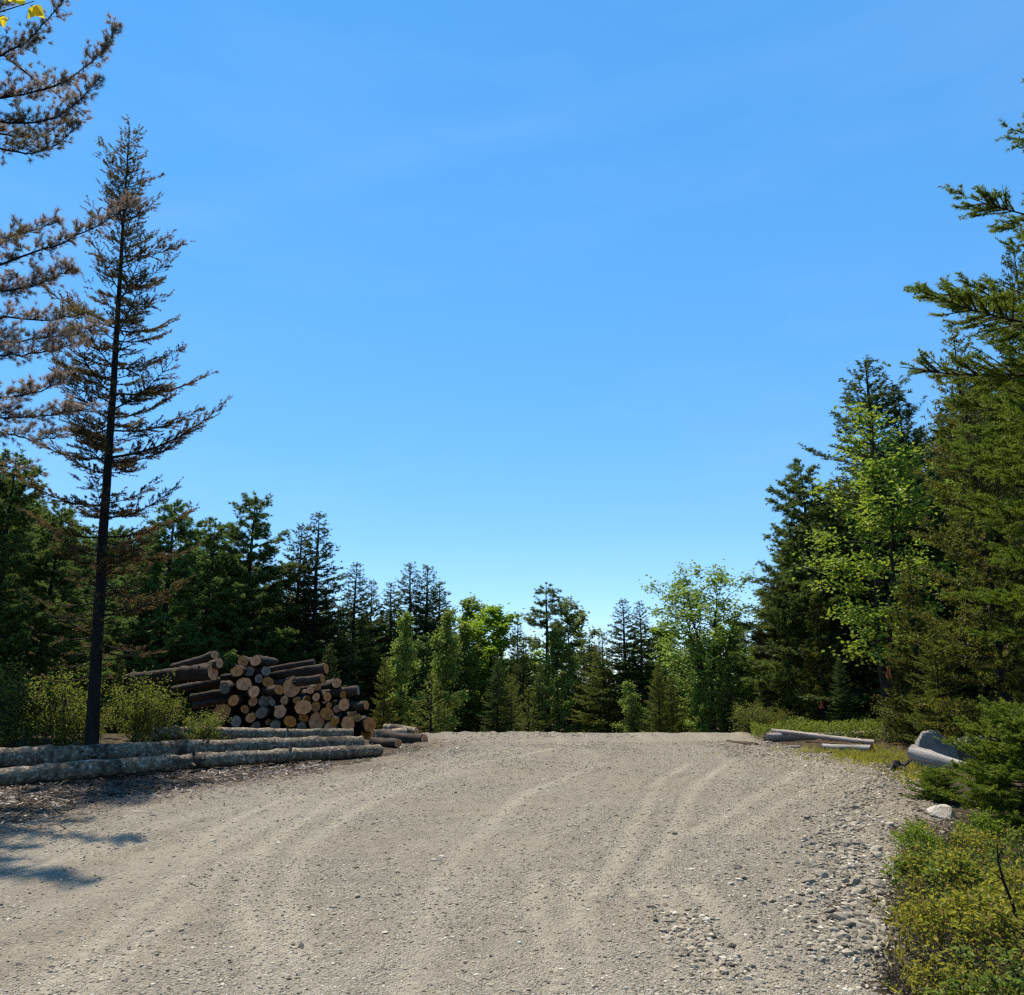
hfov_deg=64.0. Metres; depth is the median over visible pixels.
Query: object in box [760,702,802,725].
shrub
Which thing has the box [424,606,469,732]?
young tree
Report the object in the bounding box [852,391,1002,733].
spruce tree
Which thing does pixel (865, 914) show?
stone
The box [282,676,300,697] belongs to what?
log
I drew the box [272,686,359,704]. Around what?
log
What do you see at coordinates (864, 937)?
stone
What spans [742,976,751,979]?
stone
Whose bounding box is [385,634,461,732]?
pine tree
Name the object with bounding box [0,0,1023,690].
sky
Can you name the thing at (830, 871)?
stone
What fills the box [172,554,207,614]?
pine tree
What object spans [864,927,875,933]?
stone
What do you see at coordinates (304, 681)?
log
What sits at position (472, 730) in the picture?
spruce tree
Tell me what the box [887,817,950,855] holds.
shrub
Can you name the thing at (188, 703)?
pine tree
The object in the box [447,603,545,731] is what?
deciduous tree
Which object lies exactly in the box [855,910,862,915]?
stone
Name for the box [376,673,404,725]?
spruce tree
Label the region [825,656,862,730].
spruce tree
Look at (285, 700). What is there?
log
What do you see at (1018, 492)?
spruce tree
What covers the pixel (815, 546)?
spruce tree
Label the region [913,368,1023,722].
spruce tree
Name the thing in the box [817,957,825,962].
stone
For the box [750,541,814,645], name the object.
pine tree
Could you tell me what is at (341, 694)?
log
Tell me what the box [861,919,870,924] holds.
stone
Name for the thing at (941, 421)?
spruce tree
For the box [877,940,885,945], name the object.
stone
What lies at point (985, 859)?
shrub
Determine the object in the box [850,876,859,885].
stone
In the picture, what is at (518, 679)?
spruce tree
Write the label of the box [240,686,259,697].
log
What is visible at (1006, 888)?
bare branch
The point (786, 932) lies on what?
stone
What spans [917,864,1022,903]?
shrub
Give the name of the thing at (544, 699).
fir tree
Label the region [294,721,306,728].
log
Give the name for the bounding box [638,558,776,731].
poplar tree
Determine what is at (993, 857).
shrub
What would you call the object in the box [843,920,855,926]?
stone
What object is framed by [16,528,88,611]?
pine tree
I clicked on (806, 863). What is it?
stone
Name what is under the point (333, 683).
log
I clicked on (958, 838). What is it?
shrub
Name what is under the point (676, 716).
fir tree
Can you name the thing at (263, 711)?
log
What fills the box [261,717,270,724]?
log
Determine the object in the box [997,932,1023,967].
shrub
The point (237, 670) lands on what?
log
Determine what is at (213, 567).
pine tree
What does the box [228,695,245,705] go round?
log
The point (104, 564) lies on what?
spruce tree
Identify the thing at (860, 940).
stone
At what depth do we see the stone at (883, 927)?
5.45 m
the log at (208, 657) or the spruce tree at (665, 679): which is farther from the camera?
the spruce tree at (665, 679)
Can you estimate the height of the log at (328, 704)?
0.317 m
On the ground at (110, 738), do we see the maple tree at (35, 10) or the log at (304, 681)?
the maple tree at (35, 10)
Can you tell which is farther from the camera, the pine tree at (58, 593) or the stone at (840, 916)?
the pine tree at (58, 593)
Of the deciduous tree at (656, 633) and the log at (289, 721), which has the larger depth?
the deciduous tree at (656, 633)
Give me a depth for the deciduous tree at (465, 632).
37.96 m
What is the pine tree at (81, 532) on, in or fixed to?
on the ground at (110, 738)
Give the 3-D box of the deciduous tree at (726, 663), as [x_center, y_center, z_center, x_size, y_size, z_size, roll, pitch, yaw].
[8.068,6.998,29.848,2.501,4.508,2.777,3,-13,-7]
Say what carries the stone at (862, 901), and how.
on the ground at (110, 738)
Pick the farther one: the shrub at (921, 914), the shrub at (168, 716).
the shrub at (168, 716)
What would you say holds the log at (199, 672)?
on the log at (263, 671)
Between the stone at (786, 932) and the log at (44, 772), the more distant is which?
the log at (44, 772)
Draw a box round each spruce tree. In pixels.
[7,114,232,744]
[12,523,39,555]
[49,550,96,733]
[73,538,94,587]
[78,538,97,586]
[85,571,122,646]
[100,582,184,732]
[101,659,133,733]
[247,522,355,727]
[251,628,283,728]
[258,511,380,726]
[282,637,306,728]
[317,643,348,728]
[325,562,398,723]
[339,630,362,712]
[346,578,393,716]
[355,581,424,729]
[359,561,456,718]
[374,564,482,731]
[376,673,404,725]
[416,581,479,731]
[461,667,480,731]
[471,643,509,731]
[474,655,495,731]
[477,658,517,732]
[491,613,543,729]
[495,637,545,731]
[523,663,555,731]
[550,664,580,732]
[569,640,607,732]
[583,598,675,732]
[615,600,685,732]
[620,694,641,732]
[640,693,662,731]
[644,637,682,729]
[665,666,694,732]
[713,672,741,732]
[718,354,994,732]
[724,646,750,706]
[730,661,753,732]
[743,637,770,728]
[749,678,778,723]
[797,520,841,618]
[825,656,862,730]
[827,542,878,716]
[843,506,913,715]
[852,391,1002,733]
[873,679,904,723]
[891,677,904,741]
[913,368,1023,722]
[922,475,1020,699]
[922,547,984,735]
[924,415,950,465]
[941,242,1023,706]
[990,443,1023,580]
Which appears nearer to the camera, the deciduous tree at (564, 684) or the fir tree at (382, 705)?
the fir tree at (382, 705)
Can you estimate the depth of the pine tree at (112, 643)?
32.43 m
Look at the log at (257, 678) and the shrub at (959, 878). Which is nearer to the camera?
the shrub at (959, 878)
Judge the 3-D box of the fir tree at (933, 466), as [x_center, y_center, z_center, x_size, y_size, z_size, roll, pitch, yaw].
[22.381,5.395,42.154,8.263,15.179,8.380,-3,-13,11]
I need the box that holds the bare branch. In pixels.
[978,842,1023,941]
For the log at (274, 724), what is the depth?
20.52 m
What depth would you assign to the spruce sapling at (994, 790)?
9.15 m
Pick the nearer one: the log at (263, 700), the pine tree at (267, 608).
the log at (263, 700)
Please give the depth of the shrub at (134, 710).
18.54 m
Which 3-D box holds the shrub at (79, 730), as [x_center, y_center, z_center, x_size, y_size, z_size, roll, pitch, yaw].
[-9.393,5.075,17.977,1.646,1.231,1.537,11,-17,-40]
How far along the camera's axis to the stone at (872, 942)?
5.06 m
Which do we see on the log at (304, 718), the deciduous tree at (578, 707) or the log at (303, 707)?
the log at (303, 707)
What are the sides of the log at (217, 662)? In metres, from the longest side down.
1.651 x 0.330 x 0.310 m
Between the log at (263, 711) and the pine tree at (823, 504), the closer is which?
the log at (263, 711)
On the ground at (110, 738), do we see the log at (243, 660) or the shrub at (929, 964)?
the shrub at (929, 964)
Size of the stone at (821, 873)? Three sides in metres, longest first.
0.118 x 0.089 x 0.071 m
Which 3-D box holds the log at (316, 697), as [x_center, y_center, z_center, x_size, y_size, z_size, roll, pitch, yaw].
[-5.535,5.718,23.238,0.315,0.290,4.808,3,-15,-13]
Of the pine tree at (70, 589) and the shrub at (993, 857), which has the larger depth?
the pine tree at (70, 589)
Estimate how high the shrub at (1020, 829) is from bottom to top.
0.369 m
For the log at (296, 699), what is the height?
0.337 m
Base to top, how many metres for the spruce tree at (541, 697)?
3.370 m
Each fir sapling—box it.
[404,672,453,732]
[488,673,527,730]
[494,681,525,732]
[513,685,544,731]
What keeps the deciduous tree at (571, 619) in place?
on the ground at (110, 738)
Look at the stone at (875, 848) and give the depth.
7.68 m
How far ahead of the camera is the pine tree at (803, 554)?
44.67 m
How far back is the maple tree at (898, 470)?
20.32 m
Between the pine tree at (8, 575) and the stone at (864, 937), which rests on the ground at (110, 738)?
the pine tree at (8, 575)
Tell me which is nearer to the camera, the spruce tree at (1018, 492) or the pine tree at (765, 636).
the spruce tree at (1018, 492)
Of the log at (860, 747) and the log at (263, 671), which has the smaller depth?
the log at (860, 747)
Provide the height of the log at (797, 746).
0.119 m
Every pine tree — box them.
[0,0,143,478]
[0,448,106,710]
[0,489,59,570]
[0,501,122,738]
[0,526,42,690]
[1,560,112,733]
[5,558,56,733]
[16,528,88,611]
[25,607,117,733]
[26,498,60,538]
[27,508,95,730]
[74,498,241,732]
[80,587,149,733]
[82,524,109,555]
[83,525,139,604]
[93,529,122,564]
[105,563,185,651]
[111,525,213,627]
[118,516,259,727]
[136,581,185,686]
[149,490,332,721]
[149,632,200,724]
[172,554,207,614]
[189,595,257,725]
[234,584,290,651]
[337,617,383,675]
[360,637,418,729]
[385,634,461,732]
[521,582,588,731]
[728,458,924,722]
[729,583,816,732]
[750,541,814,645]
[774,551,823,710]
[796,598,857,723]
[804,482,844,547]
[937,385,999,453]
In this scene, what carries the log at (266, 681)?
on the log at (273, 690)
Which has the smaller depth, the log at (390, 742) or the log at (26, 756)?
the log at (26, 756)
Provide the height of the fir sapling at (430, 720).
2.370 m
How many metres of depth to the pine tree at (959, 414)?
52.81 m
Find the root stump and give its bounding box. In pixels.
[882,759,912,771]
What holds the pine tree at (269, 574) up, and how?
on the ground at (110, 738)
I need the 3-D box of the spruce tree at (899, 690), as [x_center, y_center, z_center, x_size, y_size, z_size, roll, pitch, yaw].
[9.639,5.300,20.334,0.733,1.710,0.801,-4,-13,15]
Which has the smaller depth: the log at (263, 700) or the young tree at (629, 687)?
the log at (263, 700)
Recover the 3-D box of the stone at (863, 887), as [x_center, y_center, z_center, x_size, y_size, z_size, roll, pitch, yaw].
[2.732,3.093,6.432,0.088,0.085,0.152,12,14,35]
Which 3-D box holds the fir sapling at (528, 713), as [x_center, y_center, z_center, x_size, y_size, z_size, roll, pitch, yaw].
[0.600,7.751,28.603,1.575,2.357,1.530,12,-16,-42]
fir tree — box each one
[369,657,402,729]
[531,663,555,731]
[566,632,645,732]
[568,665,588,732]
[639,662,681,732]
[655,675,693,732]
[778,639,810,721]
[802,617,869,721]
[816,472,866,564]
[846,469,868,536]
[864,557,966,746]
[881,78,1023,538]
[895,327,1023,767]
[900,619,968,741]
[912,430,939,500]
[917,462,975,607]
[921,433,956,490]
[934,212,1023,658]
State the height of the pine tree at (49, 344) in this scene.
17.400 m
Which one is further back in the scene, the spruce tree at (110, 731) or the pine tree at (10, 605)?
the pine tree at (10, 605)
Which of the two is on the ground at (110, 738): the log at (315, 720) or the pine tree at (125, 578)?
the pine tree at (125, 578)
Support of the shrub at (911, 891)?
on the ground at (110, 738)
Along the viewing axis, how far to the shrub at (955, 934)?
5.08 m
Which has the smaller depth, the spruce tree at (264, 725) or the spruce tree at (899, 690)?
the spruce tree at (899, 690)
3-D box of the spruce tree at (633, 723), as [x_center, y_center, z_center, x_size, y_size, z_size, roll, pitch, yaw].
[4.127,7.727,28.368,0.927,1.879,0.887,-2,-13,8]
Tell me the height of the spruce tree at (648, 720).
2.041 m
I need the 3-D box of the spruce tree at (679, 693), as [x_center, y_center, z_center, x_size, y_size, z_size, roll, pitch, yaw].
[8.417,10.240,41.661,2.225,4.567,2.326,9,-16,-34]
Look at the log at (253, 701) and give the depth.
21.00 m
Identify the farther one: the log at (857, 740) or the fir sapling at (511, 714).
the fir sapling at (511, 714)
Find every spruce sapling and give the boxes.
[901,764,970,804]
[923,695,1023,832]
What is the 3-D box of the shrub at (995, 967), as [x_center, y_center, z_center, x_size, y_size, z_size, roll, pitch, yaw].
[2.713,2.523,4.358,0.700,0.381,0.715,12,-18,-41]
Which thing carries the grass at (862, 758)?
on the ground at (110, 738)
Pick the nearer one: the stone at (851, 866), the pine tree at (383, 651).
the stone at (851, 866)
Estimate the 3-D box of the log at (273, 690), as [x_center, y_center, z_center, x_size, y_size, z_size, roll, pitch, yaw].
[-7.473,5.391,22.103,4.126,0.278,0.356,-18,-21,37]
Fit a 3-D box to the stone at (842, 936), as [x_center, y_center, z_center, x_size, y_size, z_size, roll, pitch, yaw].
[2.046,2.735,5.080,0.111,0.060,0.062,-23,-22,3]
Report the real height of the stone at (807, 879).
0.066 m
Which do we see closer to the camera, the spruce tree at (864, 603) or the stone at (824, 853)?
the stone at (824, 853)
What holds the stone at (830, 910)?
on the ground at (110, 738)
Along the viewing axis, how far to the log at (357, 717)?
21.27 m
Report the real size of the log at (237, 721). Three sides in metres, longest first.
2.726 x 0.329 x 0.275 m
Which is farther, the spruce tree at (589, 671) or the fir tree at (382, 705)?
the spruce tree at (589, 671)
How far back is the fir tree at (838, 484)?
56.02 m
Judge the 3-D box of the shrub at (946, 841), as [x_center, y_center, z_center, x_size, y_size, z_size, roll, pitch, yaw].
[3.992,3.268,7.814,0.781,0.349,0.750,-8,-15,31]
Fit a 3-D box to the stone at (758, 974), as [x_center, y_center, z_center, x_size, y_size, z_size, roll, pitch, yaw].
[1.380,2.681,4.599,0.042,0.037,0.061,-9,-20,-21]
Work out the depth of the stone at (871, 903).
6.04 m
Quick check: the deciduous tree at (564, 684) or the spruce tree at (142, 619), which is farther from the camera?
the deciduous tree at (564, 684)
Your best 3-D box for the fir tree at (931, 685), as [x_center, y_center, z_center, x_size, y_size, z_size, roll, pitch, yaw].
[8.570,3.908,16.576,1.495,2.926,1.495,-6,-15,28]
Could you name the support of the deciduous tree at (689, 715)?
on the ground at (110, 738)
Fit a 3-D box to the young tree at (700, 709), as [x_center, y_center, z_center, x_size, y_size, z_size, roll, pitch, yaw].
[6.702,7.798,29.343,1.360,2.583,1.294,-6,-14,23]
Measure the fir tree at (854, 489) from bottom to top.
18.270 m
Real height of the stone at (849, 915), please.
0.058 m
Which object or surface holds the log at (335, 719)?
on the log at (327, 724)
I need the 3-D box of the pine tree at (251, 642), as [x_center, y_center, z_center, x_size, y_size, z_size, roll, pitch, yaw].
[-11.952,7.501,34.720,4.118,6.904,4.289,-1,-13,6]
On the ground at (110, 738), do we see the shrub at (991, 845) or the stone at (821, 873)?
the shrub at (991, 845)
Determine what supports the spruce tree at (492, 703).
on the ground at (110, 738)
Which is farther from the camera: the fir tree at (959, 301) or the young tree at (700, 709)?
the young tree at (700, 709)
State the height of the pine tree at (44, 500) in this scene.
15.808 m
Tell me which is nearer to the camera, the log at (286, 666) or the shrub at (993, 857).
the shrub at (993, 857)
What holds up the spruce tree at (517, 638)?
on the ground at (110, 738)
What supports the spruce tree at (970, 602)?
on the ground at (110, 738)
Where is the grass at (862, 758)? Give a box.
[707,741,950,994]
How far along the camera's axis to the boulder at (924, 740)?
14.67 m
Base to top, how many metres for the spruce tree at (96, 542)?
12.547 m
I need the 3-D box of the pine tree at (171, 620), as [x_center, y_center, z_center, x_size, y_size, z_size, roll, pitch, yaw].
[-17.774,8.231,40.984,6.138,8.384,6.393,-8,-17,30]
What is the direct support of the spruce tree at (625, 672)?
on the ground at (110, 738)
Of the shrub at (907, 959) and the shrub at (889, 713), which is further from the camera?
the shrub at (889, 713)
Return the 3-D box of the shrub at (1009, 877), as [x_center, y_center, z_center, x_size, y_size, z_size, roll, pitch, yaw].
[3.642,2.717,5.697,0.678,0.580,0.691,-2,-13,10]
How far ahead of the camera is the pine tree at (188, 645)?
30.48 m
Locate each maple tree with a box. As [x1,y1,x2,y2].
[0,0,44,27]
[789,402,968,742]
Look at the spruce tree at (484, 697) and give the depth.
38.90 m
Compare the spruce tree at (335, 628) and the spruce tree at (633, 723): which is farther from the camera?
the spruce tree at (335, 628)
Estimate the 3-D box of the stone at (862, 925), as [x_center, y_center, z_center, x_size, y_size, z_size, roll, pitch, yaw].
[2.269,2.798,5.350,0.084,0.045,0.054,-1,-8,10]
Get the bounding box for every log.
[0,736,364,766]
[0,743,382,785]
[123,664,218,685]
[151,720,353,741]
[170,651,218,667]
[170,666,270,692]
[189,674,324,701]
[192,685,283,708]
[198,658,222,671]
[212,663,328,689]
[212,703,247,721]
[219,680,235,693]
[220,659,314,679]
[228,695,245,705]
[230,664,246,676]
[231,715,245,727]
[236,677,253,690]
[238,656,254,666]
[239,702,254,713]
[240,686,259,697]
[242,666,254,676]
[243,701,368,726]
[244,716,259,727]
[245,708,257,722]
[246,697,258,705]
[250,655,278,666]
[252,674,262,682]
[254,696,271,707]
[255,704,281,718]
[258,676,273,687]
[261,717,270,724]
[268,699,275,706]
[269,717,280,728]
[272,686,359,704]
[272,705,292,718]
[277,715,297,727]
[280,695,294,706]
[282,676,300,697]
[293,694,302,703]
[294,700,312,714]
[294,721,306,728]
[297,707,333,720]
[297,714,309,721]
[300,675,341,691]
[302,689,330,701]
[302,695,310,700]
[305,712,324,728]
[306,687,316,694]
[308,684,320,690]
[312,693,320,701]
[312,701,323,711]
[322,720,336,728]
[324,701,331,708]
[330,691,345,699]
[330,713,341,724]
[333,697,348,711]
[333,704,339,712]
[339,712,375,732]
[339,716,356,728]
[348,711,356,715]
[350,712,361,721]
[354,728,369,738]
[369,737,401,747]
[370,727,406,737]
[383,722,418,733]
[383,730,427,742]
[725,740,757,744]
[763,730,893,741]
[769,745,800,747]
[771,729,875,744]
[821,744,873,750]
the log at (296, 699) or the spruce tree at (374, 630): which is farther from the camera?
the spruce tree at (374, 630)
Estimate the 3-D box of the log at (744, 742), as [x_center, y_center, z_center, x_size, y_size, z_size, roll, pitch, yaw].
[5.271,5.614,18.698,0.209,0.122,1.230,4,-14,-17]
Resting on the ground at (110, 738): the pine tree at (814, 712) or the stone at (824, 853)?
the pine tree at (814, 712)
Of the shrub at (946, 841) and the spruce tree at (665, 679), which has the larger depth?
the spruce tree at (665, 679)
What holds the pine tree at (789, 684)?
on the ground at (110, 738)
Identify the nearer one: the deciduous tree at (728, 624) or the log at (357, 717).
the log at (357, 717)
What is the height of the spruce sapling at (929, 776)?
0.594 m
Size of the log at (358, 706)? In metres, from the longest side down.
3.917 x 0.432 x 0.373 m
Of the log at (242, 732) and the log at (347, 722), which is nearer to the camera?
the log at (242, 732)
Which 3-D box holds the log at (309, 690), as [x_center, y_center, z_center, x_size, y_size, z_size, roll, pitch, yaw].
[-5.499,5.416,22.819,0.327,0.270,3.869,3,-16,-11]
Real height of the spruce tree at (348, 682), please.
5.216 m
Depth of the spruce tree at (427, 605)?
39.52 m
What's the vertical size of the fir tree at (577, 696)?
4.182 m
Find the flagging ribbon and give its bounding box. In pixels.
[886,667,891,677]
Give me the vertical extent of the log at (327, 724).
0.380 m
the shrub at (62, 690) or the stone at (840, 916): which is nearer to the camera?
the stone at (840, 916)
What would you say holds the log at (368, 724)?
on the log at (357, 732)
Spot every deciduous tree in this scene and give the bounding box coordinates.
[442,618,492,731]
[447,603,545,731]
[452,592,511,730]
[523,596,618,724]
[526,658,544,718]
[531,625,581,732]
[567,643,618,729]
[631,619,696,731]
[670,640,720,731]
[696,627,768,732]
[701,618,740,697]
[720,614,751,683]
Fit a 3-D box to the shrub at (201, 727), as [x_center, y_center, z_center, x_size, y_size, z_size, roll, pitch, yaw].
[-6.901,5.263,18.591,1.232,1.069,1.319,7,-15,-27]
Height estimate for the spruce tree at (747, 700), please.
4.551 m
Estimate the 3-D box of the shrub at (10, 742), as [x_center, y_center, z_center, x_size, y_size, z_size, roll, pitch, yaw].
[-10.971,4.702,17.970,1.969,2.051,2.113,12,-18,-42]
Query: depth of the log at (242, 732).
19.19 m
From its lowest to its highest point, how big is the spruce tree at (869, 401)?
13.046 m
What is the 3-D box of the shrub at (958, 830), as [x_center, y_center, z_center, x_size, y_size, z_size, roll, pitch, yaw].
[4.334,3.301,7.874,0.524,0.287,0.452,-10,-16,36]
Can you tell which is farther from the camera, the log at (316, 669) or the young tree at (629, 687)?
the young tree at (629, 687)
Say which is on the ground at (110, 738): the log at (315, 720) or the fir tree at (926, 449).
the fir tree at (926, 449)
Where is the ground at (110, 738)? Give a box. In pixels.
[0,692,1023,994]
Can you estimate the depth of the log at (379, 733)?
20.20 m
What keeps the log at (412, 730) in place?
on the log at (379, 733)
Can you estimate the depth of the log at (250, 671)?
21.34 m
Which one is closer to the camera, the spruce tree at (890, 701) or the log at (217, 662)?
the log at (217, 662)
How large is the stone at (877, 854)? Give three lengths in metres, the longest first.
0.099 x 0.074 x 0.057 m
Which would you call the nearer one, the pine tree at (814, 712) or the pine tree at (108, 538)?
the pine tree at (814, 712)
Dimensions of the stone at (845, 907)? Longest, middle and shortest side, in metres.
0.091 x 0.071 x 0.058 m
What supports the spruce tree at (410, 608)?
on the ground at (110, 738)
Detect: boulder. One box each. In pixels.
[913,730,959,767]
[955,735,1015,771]
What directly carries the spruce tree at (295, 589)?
on the ground at (110, 738)
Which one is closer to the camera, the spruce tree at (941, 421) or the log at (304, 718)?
the log at (304, 718)
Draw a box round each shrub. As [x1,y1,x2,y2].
[0,644,43,738]
[0,665,60,747]
[3,659,117,746]
[43,701,121,745]
[104,665,177,742]
[121,685,191,741]
[178,705,231,739]
[726,698,778,733]
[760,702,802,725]
[843,923,1011,994]
[863,693,929,745]
[865,879,974,932]
[869,923,988,994]
[871,870,965,906]
[880,841,1016,900]
[882,882,1022,960]
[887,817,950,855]
[887,822,968,855]
[895,841,988,893]
[897,910,1023,990]
[899,945,1010,994]
[901,883,1023,969]
[911,906,1001,952]
[912,974,1023,994]
[913,938,1023,994]
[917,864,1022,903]
[925,843,981,882]
[937,935,1023,993]
[938,828,993,853]
[938,880,1023,931]
[940,822,1011,862]
[941,846,1002,880]
[948,843,1015,878]
[951,806,1021,849]
[964,888,1023,946]
[970,876,1023,935]
[975,857,1023,900]
[976,836,1023,880]
[983,819,1023,855]
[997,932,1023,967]
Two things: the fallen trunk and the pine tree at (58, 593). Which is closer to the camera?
the fallen trunk
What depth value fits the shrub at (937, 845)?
6.74 m
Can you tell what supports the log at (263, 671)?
on the log at (224, 688)
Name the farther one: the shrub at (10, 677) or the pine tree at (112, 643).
the pine tree at (112, 643)
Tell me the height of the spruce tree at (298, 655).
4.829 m
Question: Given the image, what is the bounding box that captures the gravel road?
[0,731,940,994]
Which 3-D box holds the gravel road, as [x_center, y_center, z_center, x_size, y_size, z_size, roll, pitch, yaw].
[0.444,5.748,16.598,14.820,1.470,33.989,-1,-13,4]
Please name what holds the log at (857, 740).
on the ground at (110, 738)
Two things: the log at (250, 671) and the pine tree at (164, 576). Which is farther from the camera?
the pine tree at (164, 576)
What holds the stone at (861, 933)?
on the gravel road
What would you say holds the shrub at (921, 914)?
on the ground at (110, 738)
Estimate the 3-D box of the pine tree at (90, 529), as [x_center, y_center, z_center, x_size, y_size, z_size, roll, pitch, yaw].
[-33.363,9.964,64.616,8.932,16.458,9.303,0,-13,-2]
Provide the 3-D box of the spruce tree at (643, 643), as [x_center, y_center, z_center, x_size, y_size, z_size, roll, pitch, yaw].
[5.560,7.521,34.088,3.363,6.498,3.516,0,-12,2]
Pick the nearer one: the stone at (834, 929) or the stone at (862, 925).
the stone at (834, 929)
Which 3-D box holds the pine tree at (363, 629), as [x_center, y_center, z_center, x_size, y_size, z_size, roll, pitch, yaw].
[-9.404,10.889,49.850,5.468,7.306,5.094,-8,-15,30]
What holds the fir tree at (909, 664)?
on the ground at (110, 738)
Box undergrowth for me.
[749,715,947,742]
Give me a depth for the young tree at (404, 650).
30.17 m
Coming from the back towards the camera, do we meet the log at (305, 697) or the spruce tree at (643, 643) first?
the spruce tree at (643, 643)
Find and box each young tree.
[377,609,426,725]
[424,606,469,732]
[611,681,647,732]
[682,679,715,732]
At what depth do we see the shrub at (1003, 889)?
5.49 m
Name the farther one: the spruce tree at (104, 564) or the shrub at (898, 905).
the spruce tree at (104, 564)
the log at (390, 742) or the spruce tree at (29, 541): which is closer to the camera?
the log at (390, 742)
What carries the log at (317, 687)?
on the log at (352, 690)
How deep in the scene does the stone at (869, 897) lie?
6.19 m
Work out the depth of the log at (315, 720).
21.06 m
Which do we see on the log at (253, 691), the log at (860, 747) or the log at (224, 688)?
the log at (224, 688)
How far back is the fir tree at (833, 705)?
29.83 m
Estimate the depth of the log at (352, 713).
21.34 m
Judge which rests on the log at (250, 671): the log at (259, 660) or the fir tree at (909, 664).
the log at (259, 660)
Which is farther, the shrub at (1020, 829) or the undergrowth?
the undergrowth
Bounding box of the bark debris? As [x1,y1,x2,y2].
[0,739,1017,991]
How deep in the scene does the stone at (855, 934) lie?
5.22 m
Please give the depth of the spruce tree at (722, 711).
28.43 m
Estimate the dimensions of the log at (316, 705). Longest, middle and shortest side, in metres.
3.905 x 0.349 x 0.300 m
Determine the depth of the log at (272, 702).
20.79 m
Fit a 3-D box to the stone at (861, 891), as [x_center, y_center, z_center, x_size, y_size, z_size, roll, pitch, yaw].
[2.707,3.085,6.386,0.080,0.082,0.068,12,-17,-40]
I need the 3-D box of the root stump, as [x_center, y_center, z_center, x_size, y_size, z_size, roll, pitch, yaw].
[6.654,4.621,14.034,0.476,0.293,0.556,-3,-14,13]
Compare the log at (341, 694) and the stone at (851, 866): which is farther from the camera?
the log at (341, 694)
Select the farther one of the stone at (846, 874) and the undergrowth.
the undergrowth
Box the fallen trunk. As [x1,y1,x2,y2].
[907,744,972,767]
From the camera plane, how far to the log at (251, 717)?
20.59 m
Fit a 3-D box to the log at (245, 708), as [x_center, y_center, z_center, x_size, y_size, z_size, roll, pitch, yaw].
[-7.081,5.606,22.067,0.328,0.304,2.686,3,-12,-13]
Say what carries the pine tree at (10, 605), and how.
on the ground at (110, 738)
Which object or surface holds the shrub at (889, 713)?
on the ground at (110, 738)
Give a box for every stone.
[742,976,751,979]
[753,972,761,977]
[782,930,790,935]
[800,877,816,883]
[801,861,814,867]
[814,870,828,877]
[817,852,828,855]
[817,937,824,941]
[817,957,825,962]
[823,907,834,912]
[827,869,834,874]
[829,926,839,931]
[830,912,847,920]
[834,934,850,940]
[840,878,849,882]
[840,905,852,910]
[842,911,854,917]
[843,839,853,844]
[843,872,850,877]
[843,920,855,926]
[847,864,856,869]
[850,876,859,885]
[851,888,857,894]
[851,931,858,937]
[855,884,865,892]
[855,902,865,909]
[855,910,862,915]
[856,922,866,927]
[856,938,866,943]
[857,888,864,894]
[857,931,870,937]
[858,898,870,904]
[859,935,871,939]
[860,911,868,917]
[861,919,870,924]
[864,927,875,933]
[865,895,879,901]
[867,902,874,907]
[867,940,876,945]
[870,845,882,851]
[870,879,884,888]
[870,919,881,924]
[872,852,882,857]
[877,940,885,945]
[878,925,886,931]
[926,804,955,819]
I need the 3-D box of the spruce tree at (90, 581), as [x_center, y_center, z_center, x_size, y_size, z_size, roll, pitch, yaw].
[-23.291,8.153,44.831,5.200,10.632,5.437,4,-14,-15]
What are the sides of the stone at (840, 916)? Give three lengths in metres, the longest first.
0.126 x 0.109 x 0.083 m
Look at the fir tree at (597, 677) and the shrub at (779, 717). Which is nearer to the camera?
the shrub at (779, 717)
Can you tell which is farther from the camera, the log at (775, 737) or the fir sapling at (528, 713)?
the fir sapling at (528, 713)
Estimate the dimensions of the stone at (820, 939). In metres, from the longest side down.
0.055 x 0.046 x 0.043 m
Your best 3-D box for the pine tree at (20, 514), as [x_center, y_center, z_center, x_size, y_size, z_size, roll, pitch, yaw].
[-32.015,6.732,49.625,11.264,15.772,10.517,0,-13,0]
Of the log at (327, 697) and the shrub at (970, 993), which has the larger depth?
the log at (327, 697)
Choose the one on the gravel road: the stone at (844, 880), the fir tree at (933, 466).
the stone at (844, 880)
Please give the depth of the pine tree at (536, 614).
37.40 m
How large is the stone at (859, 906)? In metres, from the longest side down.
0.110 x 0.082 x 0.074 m
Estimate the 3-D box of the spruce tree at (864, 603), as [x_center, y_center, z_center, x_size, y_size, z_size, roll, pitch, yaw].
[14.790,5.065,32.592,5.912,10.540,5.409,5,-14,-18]
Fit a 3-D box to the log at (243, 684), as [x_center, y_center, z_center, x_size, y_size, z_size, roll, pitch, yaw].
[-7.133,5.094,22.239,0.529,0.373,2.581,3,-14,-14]
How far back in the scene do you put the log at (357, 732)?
21.38 m
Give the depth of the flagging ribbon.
14.28 m
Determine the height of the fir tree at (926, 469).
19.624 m
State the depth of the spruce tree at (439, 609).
40.40 m
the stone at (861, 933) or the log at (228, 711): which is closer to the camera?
the stone at (861, 933)

